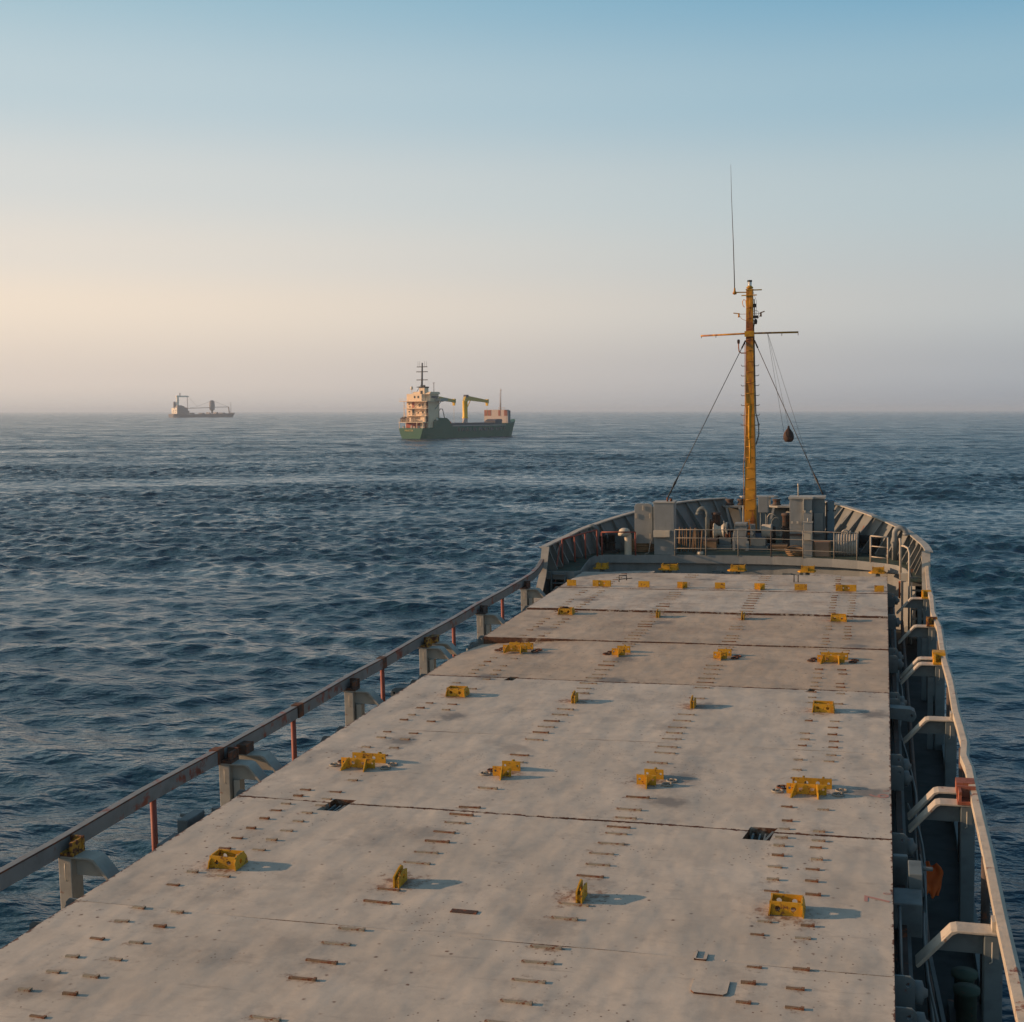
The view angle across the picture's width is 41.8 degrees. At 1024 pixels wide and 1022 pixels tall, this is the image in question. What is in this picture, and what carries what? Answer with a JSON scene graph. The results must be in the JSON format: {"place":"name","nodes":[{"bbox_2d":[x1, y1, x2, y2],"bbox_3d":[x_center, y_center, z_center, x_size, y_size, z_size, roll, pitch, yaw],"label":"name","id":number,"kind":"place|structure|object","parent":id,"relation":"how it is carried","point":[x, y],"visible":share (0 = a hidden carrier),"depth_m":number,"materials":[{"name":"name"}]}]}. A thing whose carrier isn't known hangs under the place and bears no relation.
{"place":"outdoors","nodes":[
{"label":"outdoors","id":0,"kind":"place"},
{"bbox_2d":[0,411,1023,1021],"bbox_3d":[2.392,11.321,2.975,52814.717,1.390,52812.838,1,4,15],"label":"sea","id":1,"kind":"structure","parent":0,"point":[176,593],"depth_m":108.09,"materials":[{"name":"blue liquid"}]},
{"bbox_2d":[168,393,234,416],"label":"distant cargo ship","id":2,"kind":"object","parent":1,"relation":"on","point":[178,410],"visible":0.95,"depth_m":2393.20,"materials":[{"name":"paint"}]},
{"bbox_2d":[399,361,514,438],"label":"green cargo ship","id":3,"kind":"object","parent":1,"relation":"on","point":[422,420],"visible":0.99,"depth_m":550.21,"materials":[{"name":"paint"}]},
{"bbox_2d":[534,495,981,1021],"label":"cargo ship","id":4,"kind":"object","parent":1,"relation":"on","point":[940,840],"visible":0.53,"depth_m":46.06,"materials":[{"name":"paint"}]},
{"bbox_2d":[58,834,119,908],"bbox_3d":[-5.971,5.780,19.154,1.038,2.220,0.316,0,5,15],"label":"bracket post","id":5,"kind":"object","parent":4,"relation":"on","point":[77,860],"visible":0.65,"depth_m":19.08,"materials":[{"name":"grey metal"}]},
{"bbox_2d":[219,741,282,805],"bbox_3d":[-4.611,5.299,24.056,1.038,2.220,0.936,0,5,15],"label":"bracket post","id":6,"kind":"object","parent":4,"relation":"on","point":[241,762],"visible":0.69,"depth_m":23.72,"materials":[{"name":"grey metal"}]},
{"bbox_2d":[0,559,543,890],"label":"ship rail","id":7,"kind":"object","parent":4,"relation":"on","point":[26,864],"visible":0.82,"depth_m":23.44,"materials":[{"name":"metal"}]},
{"bbox_2d":[343,678,383,725],"bbox_3d":[-3.163,4.787,29.275,1.038,2.220,0.316,0,5,15],"label":"bracket post","id":8,"kind":"object","parent":4,"relation":"on","point":[357,698],"visible":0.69,"depth_m":29.20,"materials":[{"name":"grey metal"}]},
{"bbox_2d":[418,634,460,674],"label":"bracket post","id":9,"kind":"object","parent":4,"relation":"on","point":[432,648],"visible":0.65,"depth_m":33.92,"materials":[{"name":"grey metal"}]},
{"bbox_2d":[0,901,929,1021],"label":"hatch cover","id":10,"kind":"object","parent":4,"relation":"on","point":[78,961],"visible":1,"depth_m":14.79,"materials":[{"name":"metal"}]},
{"bbox_2d":[475,605,504,638],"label":"bracket post","id":11,"kind":"object","parent":4,"relation":"on","point":[485,619],"visible":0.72,"depth_m":38.70,"materials":[{"name":"grey metal"}]},
{"bbox_2d":[65,796,932,1009],"bbox_3d":[-0.143,5.060,18.151,11.260,0.835,4.558,0,5,15],"label":"hatch cover","id":12,"kind":"object","parent":4,"relation":"on","point":[831,904],"visible":0.88,"depth_m":17.68,"materials":[{"name":"metal"}]},
{"bbox_2d":[519,581,545,610],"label":"bracket post","id":13,"kind":"object","parent":4,"relation":"on","point":[529,594],"visible":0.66,"depth_m":43.40,"materials":[{"name":"grey metal"}]},
{"bbox_2d":[550,571,565,591],"bbox_3d":[1.593,3.162,46.343,0.530,2.135,0.500,0,5,15],"label":"deck ladder","id":14,"kind":"object","parent":4,"relation":"on","point":[552,582],"visible":0.3,"depth_m":46.36,"materials":[{"name":"grey metal"}]},
{"bbox_2d":[554,543,562,587],"bbox_3d":[1.606,2.372,46.998,0.071,2.405,1.178,1,4,16],"label":"red handrail","id":15,"kind":"object","parent":4,"relation":"attached to","point":[557,560],"visible":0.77,"depth_m":46.99,"materials":[{"name":"red metal"}]},
{"bbox_2d":[235,726,916,857],"bbox_3d":[1.023,4.577,22.354,10.930,0.635,4.860,0,5,15],"label":"hatch cover","id":16,"kind":"object","parent":4,"relation":"on","point":[761,794],"visible":0.93,"depth_m":22.11,"materials":[{"name":"metal"}]},
{"bbox_2d":[561,529,597,563],"bbox_3d":[2.437,1.320,48.378,0.115,1.195,2.292,3,5,37],"label":"red railing","id":17,"kind":"object","parent":4,"relation":"on","point":[584,533],"visible":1,"depth_m":48.44,"materials":[{"name":"red metal"}]},
{"bbox_2d":[588,524,599,544],"bbox_3d":[3.018,1.028,50.080,0.512,1.082,0.207,0,5,15],"label":"gooseneck vent","id":18,"kind":"object","parent":4,"relation":"on","point":[594,526],"visible":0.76,"depth_m":49.97,"materials":[{"name":"grey metal"}]},
{"bbox_2d":[593,562,608,571],"bbox_3d":[3.228,2.928,48.124,0.560,2.190,0.520,0,5,15],"label":"container pedestal","id":19,"kind":"object","parent":4,"relation":"on","point":[603,566],"visible":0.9,"depth_m":47.90,"materials":[{"name":"yellow paint"}]},
{"bbox_2d":[599,533,619,553],"bbox_3d":[3.566,1.192,50.101,0.840,0.730,0.500,0,5,15],"label":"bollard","id":20,"kind":"object","parent":4,"relation":"on","point":[611,542],"visible":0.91,"depth_m":49.96,"materials":[{"name":"black metal"}]},
{"bbox_2d":[601,531,635,554],"bbox_3d":[3.917,1.191,49.232,1.316,0.916,0.078,1,4,12],"label":"red guard","id":21,"kind":"object","parent":4,"relation":"on","point":[634,532],"visible":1,"depth_m":49.20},
{"bbox_2d":[618,528,631,554],"bbox_3d":[4.171,1.113,49.456,0.500,0.980,0.470,0,5,15],"label":"mushroom vent","id":22,"kind":"object","parent":4,"relation":"on","point":[628,543],"visible":0.98,"depth_m":49.32,"materials":[{"name":"white metal"}]},
{"bbox_2d":[335,675,915,772],"bbox_3d":[2.304,4.109,26.970,11.260,0.665,4.751,0,5,15],"label":"hatch cover","id":23,"kind":"object","parent":4,"relation":"on","point":[827,720],"visible":0.83,"depth_m":26.62,"materials":[{"name":"metal"}]},
{"bbox_2d":[632,538,653,553],"bbox_3d":[4.995,1.289,50.210,1.437,0.507,1.083,7,8,59],"label":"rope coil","id":24,"kind":"object","parent":4,"relation":"on","point":[645,547],"visible":0.48,"depth_m":49.90,"materials":[{"name":"brown fabric"}]},
{"bbox_2d":[418,641,906,704],"bbox_3d":[3.507,3.708,31.310,10.930,0.654,4.929,0,5,15],"label":"hatch cover","id":25,"kind":"object","parent":4,"relation":"on","point":[828,669],"visible":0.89,"depth_m":31.11,"materials":[{"name":"metal"}]},
{"bbox_2d":[653,497,676,554],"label":"vent tower","id":26,"kind":"structure","parent":4,"relation":"on","point":[664,521],"depth_m":49.07,"materials":[{"name":"grey metal"}]},
{"bbox_2d":[634,503,653,543],"bbox_3d":[4.955,0.472,49.746,0.800,1.510,0.125,0,5,15],"label":"steel door","id":27,"kind":"structure","parent":26,"relation":"attached to","point":[644,520],"depth_m":49.74,"materials":[{"name":"grey paint"}]},
{"bbox_2d":[634,503,652,542],"bbox_3d":[4.891,0.460,49.776,0.660,1.490,0.060,0,5,15],"label":"door leaf","id":28,"kind":"structure","parent":27,"relation":"in","point":[643,524],"depth_m":49.75,"materials":[{"name":"grey paint"}]},
{"bbox_2d":[658,563,678,572],"bbox_3d":[5.575,2.939,47.474,0.730,2.190,0.520,0,5,15],"label":"container pedestal","id":29,"kind":"object","parent":4,"relation":"on","point":[670,568],"visible":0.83,"depth_m":47.23,"materials":[{"name":"yellow paint"}]},
{"bbox_2d":[679,527,680,551],"bbox_3d":[6.273,1.057,49.998,0.055,0.917,0.211,0,4,-1],"label":"wooden pole","id":30,"kind":"object","parent":4,"relation":"on","point":[679,539],"visible":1,"depth_m":49.98,"materials":[{"name":"brown wood"}]},
{"bbox_2d":[686,528,687,551],"bbox_3d":[6.519,1.075,49.932,0.053,0.881,0.206,0,4,4],"label":"wooden pole","id":31,"kind":"object","parent":4,"relation":"on","point":[686,540],"visible":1,"depth_m":49.92,"materials":[{"name":"brown wood"}]},
{"bbox_2d":[476,606,903,660],"bbox_3d":[4.748,3.223,35.780,10.930,0.665,4.340,0,5,15],"label":"hatch cover","id":32,"kind":"object","parent":4,"relation":"on","point":[834,630],"visible":0.88,"depth_m":35.43,"materials":[{"name":"metal"}]},
{"bbox_2d":[689,527,691,551],"bbox_3d":[6.644,1.064,49.896,0.058,0.905,0.207,1,4,17],"label":"wooden pole","id":33,"kind":"object","parent":4,"relation":"on","point":[690,541],"visible":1,"depth_m":49.87,"materials":[{"name":"brown wood"}]},
{"bbox_2d":[691,530,693,551],"bbox_3d":[6.741,1.114,49.874,0.060,0.809,0.216,2,5,28],"label":"wooden pole","id":34,"kind":"object","parent":4,"relation":"on","point":[692,541],"visible":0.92,"depth_m":49.85,"materials":[{"name":"brown wood"}]},
{"bbox_2d":[693,528,694,551],"bbox_3d":[6.794,1.079,49.856,0.063,0.880,0.215,2,5,23],"label":"wooden pole","id":35,"kind":"object","parent":4,"relation":"on","point":[694,542],"visible":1,"depth_m":49.82,"materials":[{"name":"brown wood"}]},
{"bbox_2d":[695,528,696,551],"bbox_3d":[6.847,1.075,49.841,0.066,0.888,0.218,0,4,7],"label":"wooden pole","id":36,"kind":"object","parent":4,"relation":"on","point":[695,540],"visible":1,"depth_m":49.81,"materials":[{"name":"brown wood"}]},
{"bbox_2d":[700,530,702,550],"bbox_3d":[7.051,1.119,49.789,0.065,0.802,0.219,2,5,25],"label":"wooden pole","id":37,"kind":"object","parent":4,"relation":"on","point":[701,539],"visible":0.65,"depth_m":49.78,"materials":[{"name":"brown wood"}]},
{"bbox_2d":[696,506,709,537],"bbox_3d":[7.293,0.592,51.197,0.542,1.567,0.219,0,5,15],"label":"gooseneck vent","id":38,"kind":"object","parent":4,"relation":"on","point":[707,515],"visible":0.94,"depth_m":51.07,"materials":[{"name":"grey metal"}]},
{"bbox_2d":[521,587,900,628],"bbox_3d":[5.889,2.877,39.896,10.930,0.482,3.970,0,5,15],"label":"hatch cover","id":39,"kind":"object","parent":4,"relation":"on","point":[852,605],"visible":0.77,"depth_m":39.53,"materials":[{"name":"metal"}]},
{"bbox_2d":[703,538,718,549],"bbox_3d":[7.512,1.241,50.523,0.520,0.390,0.740,0,5,15],"label":"deck chest","id":40,"kind":"object","parent":4,"relation":"on","point":[712,543],"visible":0.79,"depth_m":50.19,"materials":[{"name":"brown wood"}]},
{"bbox_2d":[710,512,720,537],"bbox_3d":[7.730,0.702,51.191,0.660,1.330,0.500,0,5,15],"label":"bollard","id":41,"kind":"object","parent":4,"relation":"on","point":[715,519],"visible":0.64,"depth_m":51.04,"materials":[{"name":"grey metal"}]},
{"bbox_2d":[553,571,899,606],"bbox_3d":[6.966,2.369,43.777,10.930,0.725,4.045,0,5,15],"label":"hatch cover","id":42,"kind":"object","parent":4,"relation":"on","point":[824,583],"visible":0.77,"depth_m":43.24,"materials":[{"name":"metal"}]},
{"bbox_2d":[727,564,746,573],"bbox_3d":[7.883,2.949,46.834,0.660,2.190,0.520,0,5,15],"label":"container pedestal","id":43,"kind":"object","parent":4,"relation":"on","point":[737,569],"visible":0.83,"depth_m":46.58,"materials":[{"name":"yellow paint"}]},
{"bbox_2d":[713,520,773,550],"bbox_3d":[8.698,0.842,50.415,2.240,1.154,1.200,0,5,15],"label":"windlass","id":44,"kind":"object","parent":4,"relation":"on","point":[754,544],"visible":0.9,"depth_m":50.10,"materials":[{"name":"blue paint"}]},
{"bbox_2d":[701,187,797,542],"bbox_3d":[9.141,-5.978,51.528,3.701,14.510,0.595,0,5,15],"label":"foremast","id":45,"kind":"object","parent":4,"relation":"on","point":[750,444],"visible":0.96,"depth_m":51.59,"materials":[{"name":"metal"}]},
{"bbox_2d":[667,340,745,497],"bbox_3d":[7.346,-3.507,50.306,4.361,5.920,0.100,-4,6,-40],"label":"mast stay","id":46,"kind":"object","parent":45,"relation":"attached to","point":[674,483],"visible":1,"depth_m":50.20,"materials":[{"name":"metal"}]},
{"bbox_2d":[767,334,783,429],"bbox_3d":[10.335,-4.871,52.371,0.011,3.987,2.457,2,5,28],"label":"halyard","id":47,"kind":"object","parent":45,"relation":"attached to","point":[775,381],"visible":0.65,"depth_m":52.26,"materials":[{"name":"fabric"}]},
{"bbox_2d":[768,336,793,441],"bbox_3d":[10.196,-4.671,50.625,0.400,4.102,1.542,-1,5,-18],"label":"anchor ball","id":48,"kind":"object","parent":45,"relation":"hanging from","point":[788,435],"visible":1,"depth_m":50.10,"materials":[{"name":"metal"}]},
{"bbox_2d":[754,340,822,494],"bbox_3d":[10.289,-3.576,50.002,0.100,5.751,3.827,-3,5,-32],"label":"mast stay","id":49,"kind":"object","parent":45,"relation":"attached to","point":[816,479],"visible":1,"depth_m":49.72,"materials":[{"name":"metal"}]},
{"bbox_2d":[768,335,817,490],"bbox_3d":[11.048,-3.742,52.493,3.398,6.258,0.011,-4,6,-41],"label":"halyard","id":50,"kind":"object","parent":45,"relation":"attached to","point":[792,411],"visible":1,"depth_m":52.42,"materials":[{"name":"fabric"}]},
{"bbox_2d":[758,496,767,529],"bbox_3d":[9.608,0.382,51.186,0.360,1.890,0.250,0,5,15],"label":"switch cabinet","id":51,"kind":"object","parent":4,"relation":"on","point":[762,504],"visible":0.81,"depth_m":51.02,"materials":[{"name":"grey metal"}]},
{"bbox_2d":[674,529,857,559],"bbox_3d":[9.018,1.175,47.795,6.528,1.047,0.425,2,5,21],"label":"forecastle railing","id":52,"kind":"object","parent":4,"relation":"on","point":[771,549],"visible":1,"depth_m":47.85,"materials":[{"name":"grey metal"}]},
{"bbox_2d":[772,543,787,550],"bbox_3d":[9.961,1.341,49.853,0.600,0.190,0.700,0,5,15],"label":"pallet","id":53,"kind":"object","parent":4,"relation":"on","point":[779,545],"visible":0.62,"depth_m":49.55,"materials":[{"name":"brown wood"}]},
{"bbox_2d":[780,513,789,546],"bbox_3d":[10.659,0.703,50.900,0.920,1.260,0.500,0,5,15],"label":"bollard","id":54,"kind":"object","parent":4,"relation":"on","point":[785,522],"visible":0.31,"depth_m":50.81,"materials":[{"name":"brown metal"}]},
{"bbox_2d":[785,545,801,555],"bbox_3d":[10.179,1.411,48.131,0.760,0.371,0.754,0,5,15],"label":"rope basket","id":55,"kind":"object","parent":4,"relation":"on","point":[789,551],"visible":0.81,"depth_m":47.90,"materials":[{"name":"brown fabric"}]},
{"bbox_2d":[788,484,825,546],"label":"locker tower","id":56,"kind":"structure","parent":4,"relation":"on","point":[805,507],"depth_m":48.53,"materials":[{"name":"grey metal"}]},
{"bbox_2d":[798,565,815,574],"bbox_3d":[10.177,2.960,46.199,0.620,2.190,0.520,0,5,15],"label":"container pedestal","id":57,"kind":"object","parent":4,"relation":"on","point":[807,570],"visible":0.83,"depth_m":45.94,"materials":[{"name":"yellow paint"}]},
{"bbox_2d":[803,518,812,556],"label":"cable post","id":58,"kind":"object","parent":4,"relation":"on","point":[808,536],"visible":0.98,"depth_m":47.55,"materials":[{"name":"grey metal"}]},
{"bbox_2d":[813,541,830,556],"bbox_3d":[11.080,1.341,47.859,0.620,0.530,0.530,0,5,15],"label":"wrapped crate","id":59,"kind":"object","parent":4,"relation":"on","point":[818,546],"visible":0.97,"depth_m":47.64,"materials":[{"name":"grey wood"}]},
{"bbox_2d":[826,501,835,541],"bbox_3d":[11.615,0.558,48.767,0.360,1.840,0.155,0,5,15],"label":"blue panel","id":60,"kind":"object","parent":4,"relation":"on","point":[830,510],"visible":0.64,"depth_m":48.71,"materials":[{"name":"paint"}]},
{"bbox_2d":[833,529,858,555],"bbox_3d":[11.964,1.155,47.976,0.860,1.002,0.860,0,5,15],"label":"rope reel","id":61,"kind":"object","parent":4,"relation":"on","point":[841,548],"visible":0.9,"depth_m":47.68,"materials":[{"name":"black metal"}]},
{"bbox_2d":[858,531,869,552],"bbox_3d":[13.045,1.111,48.714,1.050,0.750,0.600,0,5,15],"label":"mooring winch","id":62,"kind":"object","parent":4,"relation":"on","point":[863,539],"visible":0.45,"depth_m":48.63,"materials":[{"name":"black metal"}]},
{"bbox_2d":[869,566,885,576],"bbox_3d":[12.427,2.970,45.576,0.570,2.190,0.520,0,5,15],"label":"container pedestal","id":63,"kind":"object","parent":4,"relation":"on","point":[877,571],"visible":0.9,"depth_m":45.31,"materials":[{"name":"yellow paint"}]},
{"bbox_2d":[870,535,888,563],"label":"guard gate","id":64,"kind":"structure","parent":4,"relation":"on","point":[871,546],"depth_m":45.83,"materials":[{"name":"metal"}]},
{"bbox_2d":[892,525,908,559],"bbox_3d":[13.437,1.096,46.311,0.572,1.212,0.232,0,5,15],"label":"gooseneck vent","id":65,"kind":"object","parent":4,"relation":"on","point":[903,529],"visible":1,"depth_m":46.27,"materials":[{"name":"grey metal"}]},
{"bbox_2d":[899,538,909,643],"bbox_3d":[12.664,2.581,43.233,0.259,3.391,0.546,-3,5,-35],"label":"ladder handrail","id":66,"kind":"object","parent":4,"relation":"on","point":[904,576],"visible":0.96,"depth_m":43.13,"materials":[{"name":"metal"}]},
{"bbox_2d":[896,590,930,656],"bbox_3d":[12.030,3.474,40.046,1.038,2.220,0.316,0,5,15],"label":"bracket post","id":67,"kind":"object","parent":4,"relation":"on","point":[920,603],"visible":0.62,"depth_m":39.93,"materials":[{"name":"grey metal"}]},
{"bbox_2d":[910,578,921,609],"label":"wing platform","id":68,"kind":"structure","parent":4,"relation":"attached to","point":[915,580],"depth_m":42.95,"materials":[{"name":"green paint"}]},
{"bbox_2d":[898,616,936,700],"bbox_3d":[10.780,3.916,35.537,1.038,2.220,0.316,0,5,15],"label":"bracket post","id":69,"kind":"object","parent":4,"relation":"on","point":[928,630],"visible":0.67,"depth_m":35.41,"materials":[{"name":"grey metal"}]},
{"bbox_2d":[900,620,935,1021],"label":"deck pipe","id":70,"kind":"object","parent":4,"relation":"on","point":[911,742],"visible":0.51,"depth_m":26.47,"materials":[{"name":"metal"}]},
{"bbox_2d":[898,670,923,896],"bbox_3d":[8.131,4.875,27.670,0.214,0.484,16.500,1,4,15],"label":"hydraulic hose","id":71,"kind":"object","parent":70,"relation":"on","point":[915,816],"visible":0.56,"depth_m":25.14,"materials":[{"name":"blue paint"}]},
{"bbox_2d":[906,803,934,1021],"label":"hydraulic hose","id":72,"kind":"object","parent":70,"relation":"on","point":[924,936],"visible":0.69,"depth_m":18.25,"materials":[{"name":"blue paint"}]},
{"bbox_2d":[919,854,938,1021],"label":"hydraulic hose","id":73,"kind":"object","parent":70,"relation":"on","point":[929,983],"visible":0.71,"depth_m":18.64,"materials":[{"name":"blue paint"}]},
{"bbox_2d":[925,861,943,898],"bbox_3d":[6.516,5.736,20.840,0.352,0.505,0.365,-2,5,-28],"label":"orange jacket","id":74,"kind":"object","parent":70,"relation":"hanging from","point":[934,879],"visible":0.66,"depth_m":20.82,"materials":[{"name":"fabric"}]},
{"bbox_2d":[900,650,945,750],"bbox_3d":[9.558,4.348,31.134,1.038,2.220,0.936,0,5,15],"label":"bracket post","id":75,"kind":"object","parent":4,"relation":"on","point":[930,667],"visible":0.77,"depth_m":30.71,"materials":[{"name":"grey metal"}]},
{"bbox_2d":[903,711,956,822],"bbox_3d":[8.093,4.912,25.852,1.038,2.130,0.316,0,5,15],"label":"bracket post","id":76,"kind":"object","parent":4,"relation":"on","point":[936,725],"visible":0.74,"depth_m":25.65,"materials":[{"name":"grey metal"}]},
{"bbox_2d":[907,777,975,921],"bbox_3d":[6.764,5.337,21.061,1.038,2.220,0.936,0,5,15],"label":"bracket post","id":77,"kind":"object","parent":4,"relation":"on","point":[940,803],"visible":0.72,"depth_m":20.62,"materials":[{"name":"grey metal"}]},
{"bbox_2d":[915,915,1002,1021],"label":"bracket post","id":78,"kind":"object","parent":4,"relation":"on","point":[969,937],"visible":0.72,"depth_m":15.82,"materials":[{"name":"grey metal"}]},
{"bbox_2d":[948,966,980,1021],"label":"side bollard","id":79,"kind":"object","parent":4,"relation":"on","point":[963,1005],"visible":1,"depth_m":17.48,"materials":[{"name":"green metal"}]},
{"bbox_2d":[925,566,1023,1021],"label":"ship rail","id":80,"kind":"object","parent":4,"relation":"on","point":[991,889],"visible":0.62,"depth_m":18.11,"materials":[{"name":"metal"}]},
{"bbox_2d":[0,0,1023,411],"label":"sky","id":81,"kind":"structure","parent":0,"point":[239,205],"materials":[{"name":"blue"}]},
{"bbox_2d":[697,531,704,542],"bbox_3d":[7.378,1.035,52.885,0.400,0.370,1.440,0,5,15],"label":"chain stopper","id":82,"kind":"object","parent":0,"point":[700,537],"visible":0.49,"depth_m":52.48,"materials":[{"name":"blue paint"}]},
{"bbox_2d":[767,525,775,542],"bbox_3d":[9.900,0.930,51.497,0.480,0.730,0.480,0,5,15],"label":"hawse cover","id":83,"kind":"object","parent":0,"point":[773,537],"visible":0.15,"depth_m":51.31,"materials":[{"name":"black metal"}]},
{"bbox_2d":[869,537,880,554],"bbox_3d":[13.270,1.238,47.935,0.940,0.630,0.500,0,5,15],"label":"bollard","id":84,"kind":"object","parent":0,"point":[875,541],"visible":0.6,"depth_m":47.86,"materials":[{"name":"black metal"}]},
{"bbox_2d":[910,578,922,643],"bbox_3d":[13.063,3.227,43.137,0.430,2.115,0.500,0,5,15],"label":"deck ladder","id":85,"kind":"object","parent":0,"point":[911,638],"visible":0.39,"depth_m":43.09,"materials":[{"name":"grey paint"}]},
{"bbox_3d":[5.068,6.794,14.480,0.400,0.600,0.900,0,5,15],"label":"side bollard","id":86,"kind":"object","parent":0,"visible":0},
{"bbox_2d":[928,956,945,1021],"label":"steel rod","id":87,"kind":"object","parent":86,"relation":"on","point":[937,990],"depth_m":16.70,"materials":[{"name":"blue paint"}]}
]}

